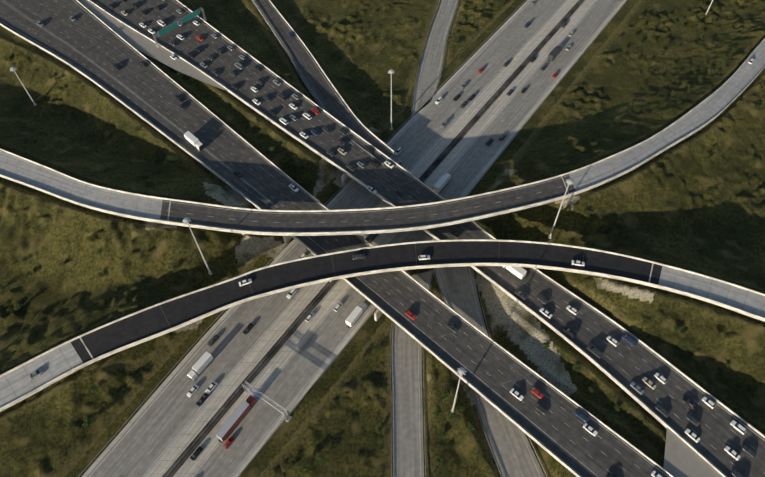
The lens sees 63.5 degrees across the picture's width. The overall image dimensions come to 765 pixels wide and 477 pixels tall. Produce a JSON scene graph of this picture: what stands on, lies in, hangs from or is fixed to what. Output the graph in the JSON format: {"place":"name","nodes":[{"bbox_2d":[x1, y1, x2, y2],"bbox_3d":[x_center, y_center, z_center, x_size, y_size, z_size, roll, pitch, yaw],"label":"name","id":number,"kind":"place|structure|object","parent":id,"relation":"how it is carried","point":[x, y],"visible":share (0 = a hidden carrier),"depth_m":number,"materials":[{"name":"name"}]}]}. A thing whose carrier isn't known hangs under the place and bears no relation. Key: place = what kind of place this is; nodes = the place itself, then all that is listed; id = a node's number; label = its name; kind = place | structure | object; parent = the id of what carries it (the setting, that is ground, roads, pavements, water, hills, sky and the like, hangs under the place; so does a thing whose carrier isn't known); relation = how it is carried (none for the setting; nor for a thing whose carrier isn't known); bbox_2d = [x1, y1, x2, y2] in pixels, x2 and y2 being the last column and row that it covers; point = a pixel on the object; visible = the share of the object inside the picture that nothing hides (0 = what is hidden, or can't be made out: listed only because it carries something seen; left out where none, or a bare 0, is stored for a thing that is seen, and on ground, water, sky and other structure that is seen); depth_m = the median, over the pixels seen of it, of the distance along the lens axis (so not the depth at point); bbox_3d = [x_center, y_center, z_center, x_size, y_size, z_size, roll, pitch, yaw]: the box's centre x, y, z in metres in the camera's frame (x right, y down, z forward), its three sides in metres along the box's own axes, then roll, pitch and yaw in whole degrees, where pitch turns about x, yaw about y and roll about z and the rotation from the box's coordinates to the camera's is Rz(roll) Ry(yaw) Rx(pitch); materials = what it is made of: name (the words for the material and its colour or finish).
{"place":"outdoors","nodes":[
{"label":"outdoors","id":0,"kind":"place"},
{"bbox_2d":[0,0,764,476],"bbox_3d":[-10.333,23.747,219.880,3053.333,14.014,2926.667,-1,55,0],"label":"grassy ground","id":1,"kind":"structure","parent":0,"point":[606,100],"depth_m":241.38,"materials":[{"name":"green plant"}]},
{"bbox_2d":[14,303,22,309],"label":"bush","id":2,"kind":"object","parent":1,"relation":"on","point":[17,305],"visible":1,"depth_m":226.62,"materials":[{"name":"green plant"}]},
{"bbox_2d":[10,67,36,105],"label":"mast light","id":3,"kind":"object","parent":1,"relation":"on","point":[12,69],"visible":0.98,"depth_m":281.97,"materials":[{"name":"metal"}]},
{"bbox_2d":[24,270,32,276],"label":"bush","id":4,"kind":"object","parent":1,"relation":"on","point":[28,273],"visible":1,"depth_m":234.18,"materials":[{"name":"green plant"}]},
{"bbox_2d":[82,367,91,377],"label":"bush","id":5,"kind":"object","parent":1,"relation":"on","point":[87,373],"visible":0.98,"depth_m":201.35,"materials":[{"name":"green plant"}]},
{"bbox_2d":[82,416,94,428],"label":"bush","id":6,"kind":"object","parent":1,"relation":"on","point":[86,423],"visible":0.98,"depth_m":198.63,"materials":[{"name":"green plant"}]},
{"bbox_2d":[86,234,95,241],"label":"bush","id":7,"kind":"object","parent":1,"relation":"on","point":[91,238],"visible":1,"depth_m":233.20,"materials":[{"name":"green plant"}]},
{"bbox_2d":[90,385,97,392],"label":"bush","id":8,"kind":"object","parent":1,"relation":"on","point":[93,388],"visible":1,"depth_m":202.19,"materials":[{"name":"green plant"}]},
{"bbox_2d":[78,0,226,90],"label":"ramp","id":9,"kind":"structure","parent":1,"relation":"on","point":[141,43],"depth_m":305.40,"materials":[{"name":"concrete"}]},
{"bbox_2d":[152,7,206,47],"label":"sign gantry","id":10,"kind":"object","parent":9,"relation":"on","point":[163,31],"visible":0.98,"depth_m":306.17,"materials":[{"name":"green metal"}]},
{"bbox_2d":[182,217,211,274],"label":"mast light","id":11,"kind":"object","parent":1,"relation":"on","point":[186,220],"visible":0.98,"depth_m":213.56,"materials":[{"name":"metal"}]},
{"bbox_2d":[214,270,225,278],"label":"bush","id":12,"kind":"object","parent":1,"relation":"on","point":[220,275],"visible":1,"depth_m":230.35,"materials":[{"name":"green plant"}]},
{"bbox_2d":[242,380,291,421],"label":"sign gantry","id":13,"kind":"object","parent":1,"relation":"on","point":[262,398],"visible":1,"depth_m":201.86,"materials":[{"name":"silver metal"}]},
{"bbox_2d":[298,463,307,472],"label":"bush","id":14,"kind":"object","parent":1,"relation":"on","point":[302,468],"visible":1,"depth_m":191.53,"materials":[{"name":"green plant"}]},
{"bbox_2d":[315,455,325,464],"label":"bush","id":15,"kind":"object","parent":1,"relation":"on","point":[320,460],"visible":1,"depth_m":193.31,"materials":[{"name":"green plant"}]},
{"bbox_2d":[252,0,393,164],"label":"road ramp","id":16,"kind":"structure","parent":1,"relation":"on","point":[324,93],"depth_m":294.07,"materials":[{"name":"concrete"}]},
{"bbox_2d":[0,0,673,476],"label":"elevated highway","id":17,"kind":"structure","parent":1,"relation":"on","point":[88,44],"depth_m":236.52,"materials":[{"name":"grey asphalt"}]},
{"bbox_2d":[184,131,203,150],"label":"truck","id":18,"kind":"object","parent":17,"relation":"on","point":[191,138],"visible":1,"depth_m":263.27,"materials":[{"name":"white metal"}]},
{"bbox_2d":[233,169,241,176],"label":"sedan","id":19,"kind":"object","parent":17,"relation":"on","point":[237,173],"visible":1,"depth_m":255.11,"materials":[{"name":"black metal"}]},
{"bbox_2d":[289,184,298,191],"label":"sedan","id":20,"kind":"object","parent":17,"relation":"on","point":[293,188],"visible":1,"depth_m":250.17,"materials":[{"name":"silver metal"}]},
{"bbox_2d":[405,310,415,319],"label":"car","id":21,"kind":"object","parent":17,"relation":"on","point":[411,315],"visible":1,"depth_m":215.94,"materials":[{"name":"red metal"}]},
{"bbox_2d":[446,322,457,332],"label":"sedan","id":22,"kind":"object","parent":17,"relation":"on","point":[450,326],"visible":1,"depth_m":212.97,"materials":[{"name":"black metal"}]},
{"bbox_2d":[510,388,523,400],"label":"sedan","id":23,"kind":"object","parent":17,"relation":"on","point":[517,395],"visible":1,"depth_m":198.81,"materials":[{"name":"white metal"}]},
{"bbox_2d":[531,387,543,398],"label":"car","id":24,"kind":"object","parent":17,"relation":"on","point":[537,393],"visible":1,"depth_m":198.98,"materials":[{"name":"red metal"}]},
{"bbox_2d":[535,404,547,414],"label":"car","id":25,"kind":"object","parent":17,"relation":"on","point":[541,409],"visible":1,"depth_m":195.90,"materials":[{"name":"black metal"}]},
{"bbox_2d":[575,410,589,422],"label":"sedan","id":26,"kind":"object","parent":17,"relation":"on","point":[582,416],"visible":1,"depth_m":194.42,"materials":[{"name":"blue metal"}]},
{"bbox_2d":[583,423,597,435],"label":"sedan","id":27,"kind":"object","parent":17,"relation":"on","point":[590,430],"visible":1,"depth_m":191.93,"materials":[{"name":"white metal"}]},
{"bbox_2d":[651,471,661,476],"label":"sedan","id":28,"kind":"object","parent":17,"relation":"on","point":[654,474],"visible":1,"depth_m":184.09,"materials":[{"name":"white metal"}]},
{"bbox_2d":[283,199,408,320],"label":"elevated motorway piers","id":29,"kind":"structure","parent":1,"relation":"on","point":[378,313],"depth_m":224.92,"materials":[{"name":"concrete"}]},
{"bbox_2d":[78,0,625,476],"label":"motorway","id":30,"kind":"structure","parent":1,"relation":"on","point":[282,352],"depth_m":227.28,"materials":[{"name":"concrete"}]},
{"bbox_2d":[187,384,198,396],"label":"sedan","id":31,"kind":"object","parent":30,"relation":"on","point":[193,390],"visible":1,"depth_m":208.37,"materials":[{"name":"white metal"}]},
{"bbox_2d":[190,446,202,460],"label":"sedan","id":32,"kind":"object","parent":30,"relation":"on","point":[196,453],"visible":1,"depth_m":196.24,"materials":[{"name":"black metal"}]},
{"bbox_2d":[187,351,213,381],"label":"truck","id":33,"kind":"object","parent":30,"relation":"on","point":[202,362],"visible":1,"depth_m":211.25,"materials":[{"name":"white metal"}]},
{"bbox_2d":[196,393,208,405],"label":"sedan","id":34,"kind":"object","parent":30,"relation":"on","point":[202,399],"visible":1,"depth_m":206.50,"materials":[{"name":"black metal"}]},
{"bbox_2d":[205,381,217,393],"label":"sedan","id":35,"kind":"object","parent":30,"relation":"on","point":[211,387],"visible":1,"depth_m":208.90,"materials":[{"name":"white metal"}]},
{"bbox_2d":[207,335,218,346],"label":"sedan","id":36,"kind":"object","parent":30,"relation":"on","point":[212,341],"visible":1,"depth_m":218.98,"materials":[{"name":"black metal"}]},
{"bbox_2d":[223,436,234,448],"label":"car","id":37,"kind":"object","parent":30,"relation":"on","point":[229,442],"visible":1,"depth_m":198.06,"materials":[{"name":"red metal"}]},
{"bbox_2d":[216,395,256,442],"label":"semi truck","id":38,"kind":"object","parent":30,"relation":"on","point":[233,420],"visible":1,"depth_m":200.16,"materials":[{"name":"white metal"}]},
{"bbox_2d":[242,323,253,334],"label":"sedan","id":39,"kind":"object","parent":30,"relation":"on","point":[249,327],"visible":1,"depth_m":221.52,"materials":[{"name":"black metal"}]},
{"bbox_2d":[286,288,296,298],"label":"car","id":40,"kind":"object","parent":30,"relation":"on","point":[292,292],"visible":0.94,"depth_m":229.52,"materials":[{"name":"white metal"}]},
{"bbox_2d":[305,312,314,321],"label":"car","id":41,"kind":"object","parent":30,"relation":"on","point":[311,315],"visible":1,"depth_m":223.86,"materials":[{"name":"white metal"}]},
{"bbox_2d":[333,302,342,311],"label":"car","id":42,"kind":"object","parent":30,"relation":"on","point":[339,305],"visible":1,"depth_m":226.14,"materials":[{"name":"white metal"}]},
{"bbox_2d":[345,302,366,327],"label":"truck","id":43,"kind":"object","parent":30,"relation":"on","point":[355,315],"visible":1,"depth_m":221.57,"materials":[{"name":"white metal"}]},
{"bbox_2d":[394,147,402,155],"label":"car","id":44,"kind":"object","parent":30,"relation":"on","point":[398,151],"visible":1,"depth_m":270.23,"materials":[{"name":"black"}]},
{"bbox_2d":[433,173,450,192],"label":"truck","id":45,"kind":"object","parent":30,"relation":"on","point":[442,181],"visible":0.98,"depth_m":256.70,"materials":[{"name":"white"}]},
{"bbox_2d":[547,45,560,61],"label":"truck","id":46,"kind":"object","parent":30,"relation":"on","point":[553,53],"visible":1,"depth_m":303.95,"materials":[{"name":"black metal"}]},
{"bbox_2d":[0,239,764,411],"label":"road flyover","id":47,"kind":"object","parent":1,"relation":"on","point":[58,362],"visible":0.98,"depth_m":217.11,"materials":[{"name":"asphalt"}]},
{"bbox_2d":[29,368,43,379],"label":"sedan","id":48,"kind":"object","parent":47,"relation":"on","point":[33,375],"visible":1,"depth_m":200.94,"materials":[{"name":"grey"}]},
{"bbox_2d":[239,278,251,286],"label":"sedan","id":49,"kind":"object","parent":47,"relation":"on","point":[245,282],"visible":1,"depth_m":216.16,"materials":[{"name":"white metal"}]},
{"bbox_2d":[352,254,364,259],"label":"sedan","id":50,"kind":"object","parent":47,"relation":"on","point":[358,256],"visible":1,"depth_m":221.57,"materials":[{"name":"black metal"}]},
{"bbox_2d":[419,255,429,260],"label":"car","id":51,"kind":"object","parent":47,"relation":"on","point":[424,257],"visible":1,"depth_m":220.89,"materials":[{"name":"white metal"}]},
{"bbox_2d":[572,260,584,266],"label":"sedan","id":52,"kind":"object","parent":47,"relation":"on","point":[578,263],"visible":1,"depth_m":219.07,"materials":[{"name":"white metal"}]},
{"bbox_2d":[0,38,764,235],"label":"road flyover","id":53,"kind":"object","parent":1,"relation":"on","point":[200,215],"visible":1,"depth_m":238.25,"materials":[{"name":"concrete"}]},
{"bbox_2d":[341,173,434,239],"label":"elevated motorway piers","id":54,"kind":"structure","parent":1,"relation":"on","point":[345,178],"depth_m":259.33,"materials":[{"name":"concrete"}]},
{"bbox_2d":[388,69,394,129],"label":"mast light","id":55,"kind":"object","parent":1,"relation":"on","point":[391,71],"visible":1,"depth_m":262.09,"materials":[{"name":"metal"}]},
{"bbox_2d":[390,269,434,476],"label":"road ramp","id":56,"kind":"structure","parent":1,"relation":"on","point":[408,458],"depth_m":206.19,"materials":[{"name":"grey concrete"}]},
{"bbox_2d":[89,0,764,476],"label":"elevated highway","id":57,"kind":"structure","parent":1,"relation":"on","point":[623,364],"depth_m":228.50,"materials":[{"name":"grey asphalt"}]},
{"bbox_2d":[234,62,243,69],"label":"car","id":58,"kind":"object","parent":57,"relation":"on","point":[239,66],"visible":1,"depth_m":293.74,"materials":[{"name":"silver metal"}]},
{"bbox_2d":[277,93,286,100],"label":"car","id":59,"kind":"object","parent":57,"relation":"on","point":[282,97],"visible":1,"depth_m":280.78,"materials":[{"name":"black metal"}]},
{"bbox_2d":[279,118,287,124],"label":"car","id":60,"kind":"object","parent":57,"relation":"on","point":[283,121],"visible":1,"depth_m":271.99,"materials":[{"name":"white metal"}]},
{"bbox_2d":[302,113,311,119],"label":"car","id":61,"kind":"object","parent":57,"relation":"on","point":[307,116],"visible":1,"depth_m":273.68,"materials":[{"name":"white metal"}]},
{"bbox_2d":[310,129,319,135],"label":"sedan","id":62,"kind":"object","parent":57,"relation":"on","point":[315,132],"visible":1,"depth_m":268.18,"materials":[{"name":"blue metal"}]},
{"bbox_2d":[337,148,346,154],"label":"sedan","id":63,"kind":"object","parent":57,"relation":"on","point":[342,151],"visible":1,"depth_m":261.33,"materials":[{"name":"white metal"}]},
{"bbox_2d":[345,164,355,170],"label":"sedan","id":64,"kind":"object","parent":57,"relation":"on","point":[350,167],"visible":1,"depth_m":256.05,"materials":[{"name":"black metal"}]},
{"bbox_2d":[357,161,365,168],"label":"car","id":65,"kind":"object","parent":57,"relation":"on","point":[361,164],"visible":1,"depth_m":256.79,"materials":[{"name":"grey metal"}]},
{"bbox_2d":[364,146,373,153],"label":"sedan","id":66,"kind":"object","parent":57,"relation":"on","point":[369,150],"visible":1,"depth_m":261.69,"materials":[{"name":"black metal"}]},
{"bbox_2d":[367,186,376,193],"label":"sedan","id":67,"kind":"object","parent":57,"relation":"on","point":[371,189],"visible":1,"depth_m":249.00,"materials":[{"name":"silver"}]},
{"bbox_2d":[369,160,379,167],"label":"car","id":68,"kind":"object","parent":57,"relation":"on","point":[374,164],"visible":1,"depth_m":256.90,"materials":[{"name":"black metal"}]},
{"bbox_2d":[384,161,393,167],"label":"sedan","id":69,"kind":"object","parent":57,"relation":"on","point":[389,164],"visible":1,"depth_m":256.70,"materials":[{"name":"white metal"}]},
{"bbox_2d":[394,189,403,195],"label":"car","id":70,"kind":"object","parent":57,"relation":"on","point":[399,192],"visible":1,"depth_m":248.05,"materials":[{"name":"black metal"}]},
{"bbox_2d":[449,230,459,238],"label":"car","id":71,"kind":"object","parent":57,"relation":"on","point":[454,234],"visible":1,"depth_m":235.66,"materials":[{"name":"black metal"}]},
{"bbox_2d":[501,266,526,279],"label":"truck","id":72,"kind":"object","parent":57,"relation":"on","point":[519,272],"visible":0.54,"depth_m":223.25,"materials":[{"name":"white metal"}]},
{"bbox_2d":[515,290,527,299],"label":"sedan","id":73,"kind":"object","parent":57,"relation":"on","point":[523,296],"visible":1,"depth_m":219.94,"materials":[{"name":"black metal"}]},
{"bbox_2d":[537,295,547,304],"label":"car","id":74,"kind":"object","parent":57,"relation":"on","point":[543,300],"visible":1,"depth_m":218.66,"materials":[{"name":"black metal"}]},
{"bbox_2d":[539,308,552,318],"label":"sedan","id":75,"kind":"object","parent":57,"relation":"on","point":[546,313],"visible":1,"depth_m":215.69,"materials":[{"name":"white metal"}]},
{"bbox_2d":[563,326,576,337],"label":"car","id":76,"kind":"object","parent":57,"relation":"on","point":[569,332],"visible":1,"depth_m":211.02,"materials":[{"name":"black metal"}]},
{"bbox_2d":[566,305,577,314],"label":"car","id":77,"kind":"object","parent":57,"relation":"on","point":[571,309],"visible":1,"depth_m":216.21,"materials":[{"name":"white metal"}]},
{"bbox_2d":[587,345,602,358],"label":"van","id":78,"kind":"object","parent":57,"relation":"on","point":[595,351],"visible":1,"depth_m":206.51,"materials":[{"name":"black metal"}]},
{"bbox_2d":[606,336,618,345],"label":"car","id":79,"kind":"object","parent":57,"relation":"on","point":[613,341],"visible":1,"depth_m":209.14,"materials":[{"name":"white metal"}]},
{"bbox_2d":[621,333,637,346],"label":"van","id":80,"kind":"object","parent":57,"relation":"on","point":[631,341],"visible":1,"depth_m":208.85,"materials":[{"name":"blue metal"}]},
{"bbox_2d":[630,382,644,394],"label":"sedan","id":81,"kind":"object","parent":57,"relation":"on","point":[637,388],"visible":1,"depth_m":199.47,"materials":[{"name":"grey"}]},
{"bbox_2d":[642,377,656,389],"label":"sedan","id":82,"kind":"object","parent":57,"relation":"on","point":[649,383],"visible":1,"depth_m":200.36,"materials":[{"name":"beige metal"}]},
{"bbox_2d":[654,373,667,383],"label":"car","id":83,"kind":"object","parent":57,"relation":"on","point":[661,379],"visible":1,"depth_m":201.25,"materials":[{"name":"white metal"}]},
{"bbox_2d":[655,404,669,417],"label":"sedan","id":84,"kind":"object","parent":57,"relation":"on","point":[662,410],"visible":1,"depth_m":195.04,"materials":[{"name":"black metal"}]},
{"bbox_2d":[682,397,696,409],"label":"sedan","id":85,"kind":"object","parent":57,"relation":"on","point":[690,404],"visible":1,"depth_m":196.36,"materials":[{"name":"black metal"}]},
{"bbox_2d":[685,428,699,442],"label":"sedan","id":86,"kind":"object","parent":57,"relation":"on","point":[692,435],"visible":1,"depth_m":190.39,"materials":[{"name":"white metal"}]},
{"bbox_2d":[663,427,722,476],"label":"road","id":87,"kind":"structure","parent":57,"relation":"on","point":[682,458],"depth_m":187.14,"materials":[{"name":"concrete"}]},
{"bbox_2d":[686,414,699,426],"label":"car","id":88,"kind":"object","parent":57,"relation":"on","point":[693,420],"visible":1,"depth_m":193.15,"materials":[{"name":"black metal"}]},
{"bbox_2d":[702,396,715,408],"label":"car","id":89,"kind":"object","parent":57,"relation":"on","point":[709,403],"visible":1,"depth_m":196.40,"materials":[{"name":"white metal"}]},
{"bbox_2d":[724,446,739,459],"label":"sedan","id":90,"kind":"object","parent":57,"relation":"on","point":[732,453],"visible":1,"depth_m":187.26,"materials":[{"name":"white metal"}]},
{"bbox_2d":[731,469,743,476],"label":"car","id":91,"kind":"object","parent":57,"relation":"on","point":[734,473],"visible":1,"depth_m":183.88,"materials":[{"name":"black"}]},
{"bbox_2d":[730,420,746,434],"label":"car","id":92,"kind":"object","parent":57,"relation":"on","point":[738,427],"visible":1,"depth_m":191.49,"materials":[{"name":"white metal"}]},
{"bbox_2d":[742,445,756,457],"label":"car","id":93,"kind":"object","parent":57,"relation":"on","point":[749,451],"visible":1,"depth_m":187.49,"materials":[{"name":"black metal"}]},
{"bbox_2d":[410,0,458,117],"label":"road ramp","id":94,"kind":"structure","parent":1,"relation":"on","point":[429,74],"depth_m":308.83,"materials":[{"name":"grey concrete"}]},
{"bbox_2d":[436,458,442,466],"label":"bush","id":95,"kind":"object","parent":1,"relation":"on","point":[439,462],"visible":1,"depth_m":192.12,"materials":[{"name":"green plant"}]},
{"bbox_2d":[439,391,448,401],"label":"bush","id":96,"kind":"object","parent":1,"relation":"on","point":[443,396],"visible":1,"depth_m":202.07,"materials":[{"name":"green plant"}]},
{"bbox_2d":[447,411,454,419],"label":"bush","id":97,"kind":"object","parent":1,"relation":"on","point":[451,416],"visible":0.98,"depth_m":200.07,"materials":[{"name":"green plant"}]},
{"bbox_2d":[450,367,466,412],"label":"mast light","id":98,"kind":"object","parent":1,"relation":"on","point":[461,370],"visible":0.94,"depth_m":179.53,"materials":[{"name":"metal"}]},
{"bbox_2d":[465,422,474,431],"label":"bush","id":99,"kind":"object","parent":1,"relation":"on","point":[469,425],"visible":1,"depth_m":197.06,"materials":[{"name":"green plant"}]},
{"bbox_2d":[433,220,546,476],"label":"road ramp","id":100,"kind":"structure","parent":1,"relation":"on","point":[513,452],"depth_m":203.04,"materials":[{"name":"grey concrete"}]},
{"bbox_2d":[548,179,573,238],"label":"mast light","id":101,"kind":"object","parent":1,"relation":"on","point":[569,181],"visible":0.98,"depth_m":221.40,"materials":[{"name":"metal"}]},
{"bbox_2d":[572,364,581,372],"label":"bush","id":102,"kind":"object","parent":1,"relation":"on","point":[576,367],"visible":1,"depth_m":204.87,"materials":[{"name":"green plant"}]},
{"bbox_2d":[714,330,722,339],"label":"bush","id":103,"kind":"object","parent":1,"relation":"on","point":[717,335],"visible":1,"depth_m":207.93,"materials":[{"name":"green plant"}]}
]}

